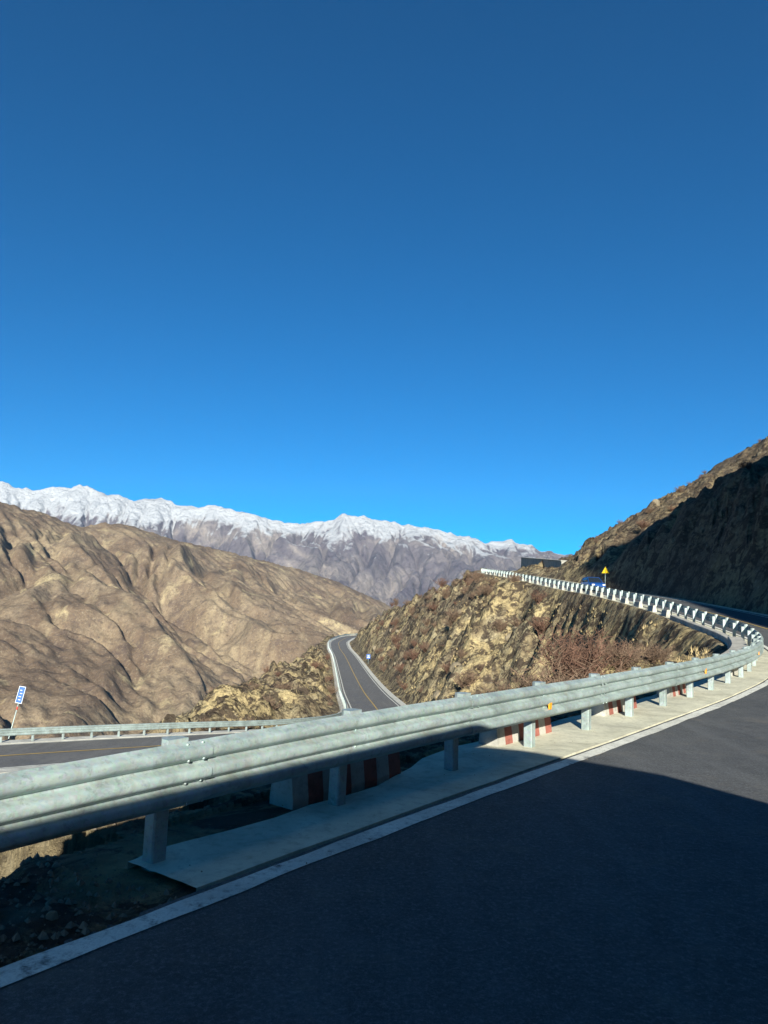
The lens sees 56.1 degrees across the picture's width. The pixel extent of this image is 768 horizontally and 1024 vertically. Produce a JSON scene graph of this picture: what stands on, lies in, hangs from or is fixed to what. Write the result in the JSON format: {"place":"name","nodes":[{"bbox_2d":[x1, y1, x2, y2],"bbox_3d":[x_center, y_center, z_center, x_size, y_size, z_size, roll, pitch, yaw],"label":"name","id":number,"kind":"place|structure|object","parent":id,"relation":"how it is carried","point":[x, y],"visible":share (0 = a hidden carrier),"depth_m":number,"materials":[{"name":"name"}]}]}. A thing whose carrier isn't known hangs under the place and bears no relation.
{"place":"outdoors","nodes":[
{"label":"outdoors","id":0,"kind":"place"},
{"bbox_2d":[0,635,352,743],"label":"road shoulder","id":1,"kind":"object","parent":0,"point":[102,737],"visible":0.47,"depth_m":52.09},
{"bbox_2d":[0,633,357,742],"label":"guardrail","id":2,"kind":"object","parent":1,"relation":"on","point":[33,731],"visible":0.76,"depth_m":53.66,"materials":[{"name":"metal"}]},
{"bbox_2d":[0,502,391,739],"bbox_3d":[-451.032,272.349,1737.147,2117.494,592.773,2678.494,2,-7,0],"label":"hills","id":3,"kind":"structure","parent":0,"point":[104,623],"depth_m":1266.11,"materials":[{"name":"beige stone"}]},
{"bbox_2d":[0,635,399,768],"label":"road","id":4,"kind":"structure","parent":0,"point":[357,698],"depth_m":49.51,"materials":[{"name":"grey asphalt"}]},
{"bbox_2d":[5,637,351,744],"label":"edge line","id":5,"kind":"object","parent":4,"relation":"on","point":[201,734],"visible":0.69,"depth_m":54.48,"materials":[{"name":"white paint"}]},
{"bbox_2d":[0,636,377,755],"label":"line","id":6,"kind":"object","parent":4,"relation":"on","point":[160,745],"visible":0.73,"depth_m":47.56,"materials":[{"name":"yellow paint"}]},
{"bbox_2d":[0,638,398,768],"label":"edge line","id":7,"kind":"object","parent":4,"relation":"on","point":[348,648],"visible":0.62,"depth_m":107.20,"materials":[{"name":"white paint"}]},
{"bbox_2d":[0,638,405,773],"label":"drainage kerb","id":8,"kind":"structure","parent":4,"relation":"on","point":[372,675],"depth_m":122.42,"materials":[{"name":"concrete"}]},
{"bbox_2d":[0,481,572,607],"bbox_3d":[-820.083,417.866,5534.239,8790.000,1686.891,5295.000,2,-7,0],"label":"mountains","id":9,"kind":"structure","parent":0,"point":[386,562],"depth_m":6463.42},
{"bbox_2d":[0,570,767,1023],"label":"road","id":10,"kind":"structure","parent":0,"point":[624,884],"depth_m":4.54,"materials":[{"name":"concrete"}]},
{"bbox_2d":[0,571,767,987],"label":"edge line","id":11,"kind":"object","parent":10,"relation":"on","point":[40,961],"visible":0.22,"depth_m":5.18,"materials":[{"name":"white paint"}]},
{"bbox_2d":[581,577,605,589],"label":"car","id":12,"kind":"object","parent":10,"relation":"on","point":[595,581],"visible":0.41,"depth_m":83.14,"materials":[{"name":"blue paint"}]},
{"bbox_2d":[500,570,766,628],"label":"line","id":13,"kind":"object","parent":10,"relation":"on","point":[717,614],"visible":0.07,"depth_m":46.71,"materials":[{"name":"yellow paint"}]},
{"bbox_2d":[508,571,767,617],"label":"edge line","id":14,"kind":"object","parent":10,"relation":"on","point":[697,603],"visible":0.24,"depth_m":59.79,"materials":[{"name":"white paint"}]},
{"bbox_2d":[0,436,767,966],"bbox_3d":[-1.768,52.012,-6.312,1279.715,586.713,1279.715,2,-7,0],"label":"ground","id":15,"kind":"structure","parent":0,"point":[704,540],"depth_m":69.82,"materials":[{"name":"soil"}]},
{"bbox_2d":[8,686,25,739],"bbox_3d":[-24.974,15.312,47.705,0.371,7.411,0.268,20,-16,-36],"label":"road sign","id":16,"kind":"object","parent":15,"relation":"on","point":[20,694],"visible":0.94,"depth_m":48.36,"materials":[{"name":"metal"}]},
{"bbox_2d":[45,910,58,920],"bbox_3d":[-2.013,2.455,4.376,0.077,0.059,0.070,22,15,17],"label":"rock","id":17,"kind":"object","parent":15,"relation":"on","point":[51,915],"visible":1,"depth_m":4.36,"materials":[{"name":"grey stone"}]},
{"bbox_2d":[195,716,216,730],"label":"shrub","id":18,"kind":"object","parent":15,"relation":"on","point":[213,728],"visible":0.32,"depth_m":60.24,"materials":[{"name":"brown plant"}]},
{"bbox_2d":[238,715,253,728],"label":"shrub","id":19,"kind":"object","parent":15,"relation":"on","point":[248,727],"visible":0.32,"depth_m":63.25,"materials":[{"name":"brown plant"}]},
{"bbox_2d":[262,694,279,709],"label":"shrub","id":20,"kind":"object","parent":15,"relation":"on","point":[272,702],"visible":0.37,"depth_m":71.60,"materials":[{"name":"brown plant"}]},
{"bbox_2d":[273,679,293,689],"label":"shrub","id":21,"kind":"object","parent":15,"relation":"on","point":[279,686],"visible":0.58,"depth_m":86.59,"materials":[{"name":"brown plant"}]},
{"bbox_2d":[308,661,319,668],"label":"shrub","id":22,"kind":"object","parent":15,"relation":"on","point":[315,665],"visible":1,"depth_m":122.68,"materials":[{"name":"brown plant"}]},
{"bbox_2d":[326,685,338,693],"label":"shrub","id":23,"kind":"object","parent":15,"relation":"on","point":[330,690],"visible":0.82,"depth_m":116.48,"materials":[{"name":"brown plant"}]},
{"bbox_2d":[0,677,750,961],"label":"gravel","id":24,"kind":"structure","parent":15,"relation":"on","point":[43,935],"depth_m":4.76,"materials":[{"name":"gravel"}]},
{"bbox_2d":[389,634,400,643],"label":"shrub","id":25,"kind":"object","parent":15,"relation":"on","point":[394,639],"visible":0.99,"depth_m":163.88,"materials":[{"name":"brown plant"}]},
{"bbox_2d":[393,663,404,672],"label":"shrub","id":26,"kind":"object","parent":15,"relation":"on","point":[399,668],"visible":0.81,"depth_m":132.35,"materials":[{"name":"brown plant"}]},
{"bbox_2d":[404,649,419,659],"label":"shrub","id":27,"kind":"object","parent":15,"relation":"on","point":[413,656],"visible":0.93,"depth_m":130.10,"materials":[{"name":"brown plant"}]},
{"bbox_2d":[417,642,428,651],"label":"shrub","id":28,"kind":"object","parent":15,"relation":"on","point":[423,649],"visible":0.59,"depth_m":126.43,"materials":[{"name":"brown plant"}]},
{"bbox_2d":[421,616,429,625],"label":"shrub","id":29,"kind":"object","parent":15,"relation":"on","point":[427,622],"visible":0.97,"depth_m":143.65,"materials":[{"name":"brown plant"}]},
{"bbox_2d":[426,602,439,611],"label":"shrub","id":30,"kind":"object","parent":15,"relation":"on","point":[433,608],"visible":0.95,"depth_m":145.78,"materials":[{"name":"brown plant"}]},
{"bbox_2d":[433,690,439,699],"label":"boulder","id":31,"kind":"object","parent":15,"relation":"on","point":[436,693],"visible":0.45,"depth_m":90.65,"materials":[{"name":"beige stone"}]},
{"bbox_2d":[433,577,449,586],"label":"shrub","id":32,"kind":"object","parent":15,"relation":"on","point":[441,584],"visible":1,"depth_m":167.50,"materials":[{"name":"brown plant"}]},
{"bbox_2d":[438,662,449,672],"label":"shrub","id":33,"kind":"object","parent":15,"relation":"on","point":[445,667],"visible":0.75,"depth_m":96.25,"materials":[{"name":"brown plant"}]},
{"bbox_2d":[439,589,450,597],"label":"shrub","id":34,"kind":"object","parent":15,"relation":"on","point":[445,595],"visible":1,"depth_m":145.06,"materials":[{"name":"brown plant"}]},
{"bbox_2d":[441,617,454,627],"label":"shrub","id":35,"kind":"object","parent":15,"relation":"on","point":[450,622],"visible":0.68,"depth_m":117.23,"materials":[{"name":"brown plant"}]},
{"bbox_2d":[444,608,463,620],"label":"shrub","id":36,"kind":"object","parent":15,"relation":"on","point":[454,616],"visible":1,"depth_m":116.29,"materials":[{"name":"brown plant"}]},
{"bbox_2d":[449,662,461,672],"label":"boulder","id":37,"kind":"object","parent":15,"relation":"on","point":[452,667],"visible":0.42,"depth_m":90.91,"materials":[{"name":"beige stone"}]},
{"bbox_2d":[455,647,467,658],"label":"shrub","id":38,"kind":"object","parent":15,"relation":"on","point":[460,653],"visible":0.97,"depth_m":92.91,"materials":[{"name":"brown plant"}]},
{"bbox_2d":[452,670,476,688],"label":"shrub","id":39,"kind":"object","parent":15,"relation":"on","point":[462,684],"visible":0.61,"depth_m":83.01,"materials":[{"name":"brown plant"}]},
{"bbox_2d":[459,585,469,594],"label":"shrub","id":40,"kind":"object","parent":15,"relation":"on","point":[465,590],"visible":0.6,"depth_m":126.37,"materials":[{"name":"brown plant"}]},
{"bbox_2d":[462,571,471,578],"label":"shrub","id":41,"kind":"object","parent":15,"relation":"on","point":[467,575],"visible":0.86,"depth_m":146.53,"materials":[{"name":"brown plant"}]},
{"bbox_2d":[460,667,483,685],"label":"shrub","id":42,"kind":"object","parent":15,"relation":"on","point":[472,676],"visible":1,"depth_m":81.96,"materials":[{"name":"brown plant"}]},
{"bbox_2d":[470,572,481,579],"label":"shrub","id":43,"kind":"object","parent":15,"relation":"on","point":[476,573],"visible":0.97,"depth_m":124.80,"materials":[{"name":"brown plant"}]},
{"bbox_2d":[475,575,489,581],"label":"shrub","id":44,"kind":"object","parent":15,"relation":"on","point":[478,579],"visible":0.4,"depth_m":123.65,"materials":[{"name":"brown plant"}]},
{"bbox_2d":[475,660,490,669],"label":"shrub","id":45,"kind":"object","parent":15,"relation":"on","point":[481,666],"visible":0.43,"depth_m":86.52,"materials":[{"name":"brown plant"}]},
{"bbox_2d":[476,583,494,595],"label":"shrub","id":46,"kind":"object","parent":15,"relation":"on","point":[482,589],"visible":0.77,"depth_m":111.80,"materials":[{"name":"brown plant"}]},
{"bbox_2d":[487,576,497,584],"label":"shrub","id":47,"kind":"object","parent":15,"relation":"on","point":[492,582],"visible":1,"depth_m":112.44,"materials":[{"name":"brown plant"}]},
{"bbox_2d":[488,615,510,632],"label":"shrub","id":48,"kind":"object","parent":15,"relation":"on","point":[501,626],"visible":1,"depth_m":93.18,"materials":[{"name":"brown plant"}]},
{"bbox_2d":[480,664,548,693],"bbox_3d":[4.965,6.292,24.945,3.278,2.221,3.268,1,-7,11],"label":"shrub","id":49,"kind":"object","parent":15,"relation":"on","point":[500,687],"visible":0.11,"depth_m":25.14,"materials":[{"name":"brown plant"}]},
{"bbox_2d":[506,573,522,581],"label":"shrub","id":50,"kind":"object","parent":15,"relation":"on","point":[514,578],"visible":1,"depth_m":99.45,"materials":[{"name":"brown plant"}]},
{"bbox_2d":[508,616,523,626],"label":"shrub","id":51,"kind":"object","parent":15,"relation":"on","point":[516,624],"visible":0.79,"depth_m":91.94,"materials":[{"name":"brown plant"}]},
{"bbox_2d":[526,616,549,633],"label":"shrub","id":52,"kind":"object","parent":15,"relation":"on","point":[540,626],"visible":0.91,"depth_m":80.35,"materials":[{"name":"brown plant"}]},
{"bbox_2d":[529,590,549,603],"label":"shrub","id":53,"kind":"object","parent":15,"relation":"on","point":[538,599],"visible":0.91,"depth_m":86.03,"materials":[{"name":"brown plant"}]},
{"bbox_2d":[521,557,566,567],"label":"retaining wall","id":54,"kind":"structure","parent":15,"relation":"on","point":[527,561],"depth_m":144.93,"materials":[{"name":"grey concrete"}]},
{"bbox_2d":[397,577,710,701],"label":"dry grass","id":55,"kind":"structure","parent":15,"relation":"on","point":[679,660],"depth_m":71.36,"materials":[{"name":"plant"}]},
{"bbox_2d":[503,643,630,688],"bbox_3d":[6.000,5.675,23.372,4.278,2.826,4.568,-2,-8,29],"label":"shrub","id":56,"kind":"object","parent":15,"relation":"on","point":[561,678],"visible":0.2,"depth_m":23.56,"materials":[{"name":"brown plant"}]},
{"bbox_2d":[544,638,605,670],"bbox_3d":[7.814,5.849,29.098,2.578,1.641,2.563,7,-9,-37],"label":"shrub","id":57,"kind":"object","parent":15,"relation":"on","point":[574,650],"visible":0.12,"depth_m":28.91,"materials":[{"name":"brown plant"}]},
{"bbox_2d":[527,623,645,680],"bbox_3d":[7.013,5.144,25.129,4.082,2.598,4.058,0,-7,17],"label":"shrub","id":58,"kind":"object","parent":15,"relation":"on","point":[574,656],"visible":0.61,"depth_m":24.81,"materials":[{"name":"brown plant"}]},
{"bbox_2d":[602,567,608,583],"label":"warning sign","id":59,"kind":"object","parent":15,"relation":"on","point":[605,570],"visible":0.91,"depth_m":93.79,"materials":[{"name":"metal"}]},
{"bbox_2d":[601,638,641,660],"bbox_3d":[9.742,5.888,30.068,1.934,1.230,1.922,0,-7,15],"label":"shrub","id":60,"kind":"object","parent":15,"relation":"on","point":[602,650],"visible":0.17,"depth_m":30.04,"materials":[{"name":"brown plant"}]},
{"bbox_2d":[590,637,653,670],"bbox_3d":[8.478,5.064,25.660,2.284,1.413,2.139,4,-7,-17],"label":"shrub","id":61,"kind":"object","parent":15,"relation":"on","point":[613,658],"visible":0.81,"depth_m":25.39,"materials":[{"name":"brown plant"}]},
{"bbox_2d":[618,642,651,657],"bbox_3d":[11.516,6.567,32.949,2.185,1.481,2.178,-2,-8,29],"label":"shrub","id":62,"kind":"object","parent":15,"relation":"on","point":[637,651],"visible":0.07,"depth_m":32.96,"materials":[{"name":"brown plant"}]},
{"bbox_2d":[510,571,767,615],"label":"drainage channel","id":63,"kind":"object","parent":15,"relation":"on","point":[683,599],"visible":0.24,"depth_m":63.81,"materials":[{"name":"concrete"}]},
{"bbox_2d":[633,518,651,528],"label":"shrub","id":64,"kind":"object","parent":15,"relation":"on","point":[642,525],"visible":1,"depth_m":103.69,"materials":[{"name":"brown plant"}]},
{"bbox_2d":[643,506,654,513],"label":"shrub","id":65,"kind":"object","parent":15,"relation":"on","point":[649,510],"visible":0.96,"depth_m":115.60,"materials":[{"name":"brown plant"}]},
{"bbox_2d":[651,499,659,505],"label":"boulder","id":66,"kind":"object","parent":15,"relation":"on","point":[657,501],"visible":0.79,"depth_m":118.60,"materials":[{"name":"beige stone"}]},
{"bbox_2d":[637,638,679,663],"bbox_3d":[10.705,5.449,28.169,1.748,1.185,1.743,6,-8,-30],"label":"shrub","id":67,"kind":"object","parent":15,"relation":"on","point":[662,655],"visible":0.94,"depth_m":27.95,"materials":[{"name":"brown plant"}]},
{"bbox_2d":[666,504,676,510],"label":"shrub","id":68,"kind":"object","parent":15,"relation":"on","point":[672,509],"visible":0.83,"depth_m":104.50,"materials":[{"name":"brown plant"}]},
{"bbox_2d":[673,486,684,492],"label":"shrub","id":69,"kind":"object","parent":15,"relation":"on","point":[678,490],"visible":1,"depth_m":116.99,"materials":[{"name":"brown plant"}]},
{"bbox_2d":[737,459,756,468],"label":"shrub","id":70,"kind":"object","parent":15,"relation":"on","point":[743,465],"visible":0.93,"depth_m":72.36,"materials":[{"name":"brown plant"}]},
{"bbox_2d":[0,0,767,554],"label":"sky","id":71,"kind":"structure","parent":0,"point":[486,271],"materials":[{"name":"blue"}]},
{"bbox_2d":[127,572,767,891],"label":"road shoulder","id":72,"kind":"object","parent":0,"point":[220,857],"visible":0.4,"depth_m":7.60},
{"bbox_2d":[269,752,400,809],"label":"guard block","id":73,"kind":"structure","parent":72,"relation":"on","point":[300,791],"depth_m":7.33,"materials":[{"name":"concrete"}]},
{"bbox_2d":[0,568,763,871],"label":"guardrail","id":74,"kind":"object","parent":72,"relation":"on","point":[153,785],"visible":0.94,"depth_m":6.25,"materials":[{"name":"metal"}]},
{"bbox_2d":[478,717,551,746],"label":"guard block","id":75,"kind":"structure","parent":72,"relation":"on","point":[505,736],"depth_m":10.44,"materials":[{"name":"concrete"}]},
{"bbox_2d":[596,592,602,596],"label":"guard block","id":76,"kind":"structure","parent":72,"relation":"on","point":[599,594],"depth_m":67.88,"materials":[{"name":"concrete"}]},
{"bbox_2d":[608,595,615,599],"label":"guard block","id":77,"kind":"structure","parent":72,"relation":"on","point":[611,597],"depth_m":63.82,"materials":[{"name":"concrete"}]},
{"bbox_2d":[591,696,636,715],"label":"guard block","id":78,"kind":"structure","parent":72,"relation":"on","point":[611,708],"depth_m":13.54,"materials":[{"name":"concrete"}]},
{"bbox_2d":[620,598,628,603],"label":"guard block","id":79,"kind":"structure","parent":72,"relation":"on","point":[625,600],"depth_m":59.65,"materials":[{"name":"concrete"}]},
{"bbox_2d":[634,601,642,607],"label":"guard block","id":80,"kind":"structure","parent":72,"relation":"on","point":[638,604],"depth_m":55.67,"materials":[{"name":"concrete"}]},
{"bbox_2d":[648,605,656,611],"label":"guard block","id":81,"kind":"structure","parent":72,"relation":"on","point":[652,608],"depth_m":51.55,"materials":[{"name":"concrete"}]},
{"bbox_2d":[661,610,670,616],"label":"guard block","id":82,"kind":"structure","parent":72,"relation":"on","point":[666,613],"depth_m":47.56,"materials":[{"name":"concrete"}]},
{"bbox_2d":[656,683,685,697],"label":"guard block","id":83,"kind":"structure","parent":72,"relation":"on","point":[673,691],"depth_m":16.83,"materials":[{"name":"concrete"}]},
{"bbox_2d":[670,615,728,643],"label":"parapet","id":84,"kind":"structure","parent":72,"relation":"on","point":[719,635],"depth_m":38.44,"materials":[{"name":"concrete"}]},
{"bbox_2d":[718,636,746,675],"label":"parapet","id":85,"kind":"structure","parent":72,"relation":"on","point":[736,643],"depth_m":27.67,"materials":[{"name":"concrete"}]}
]}

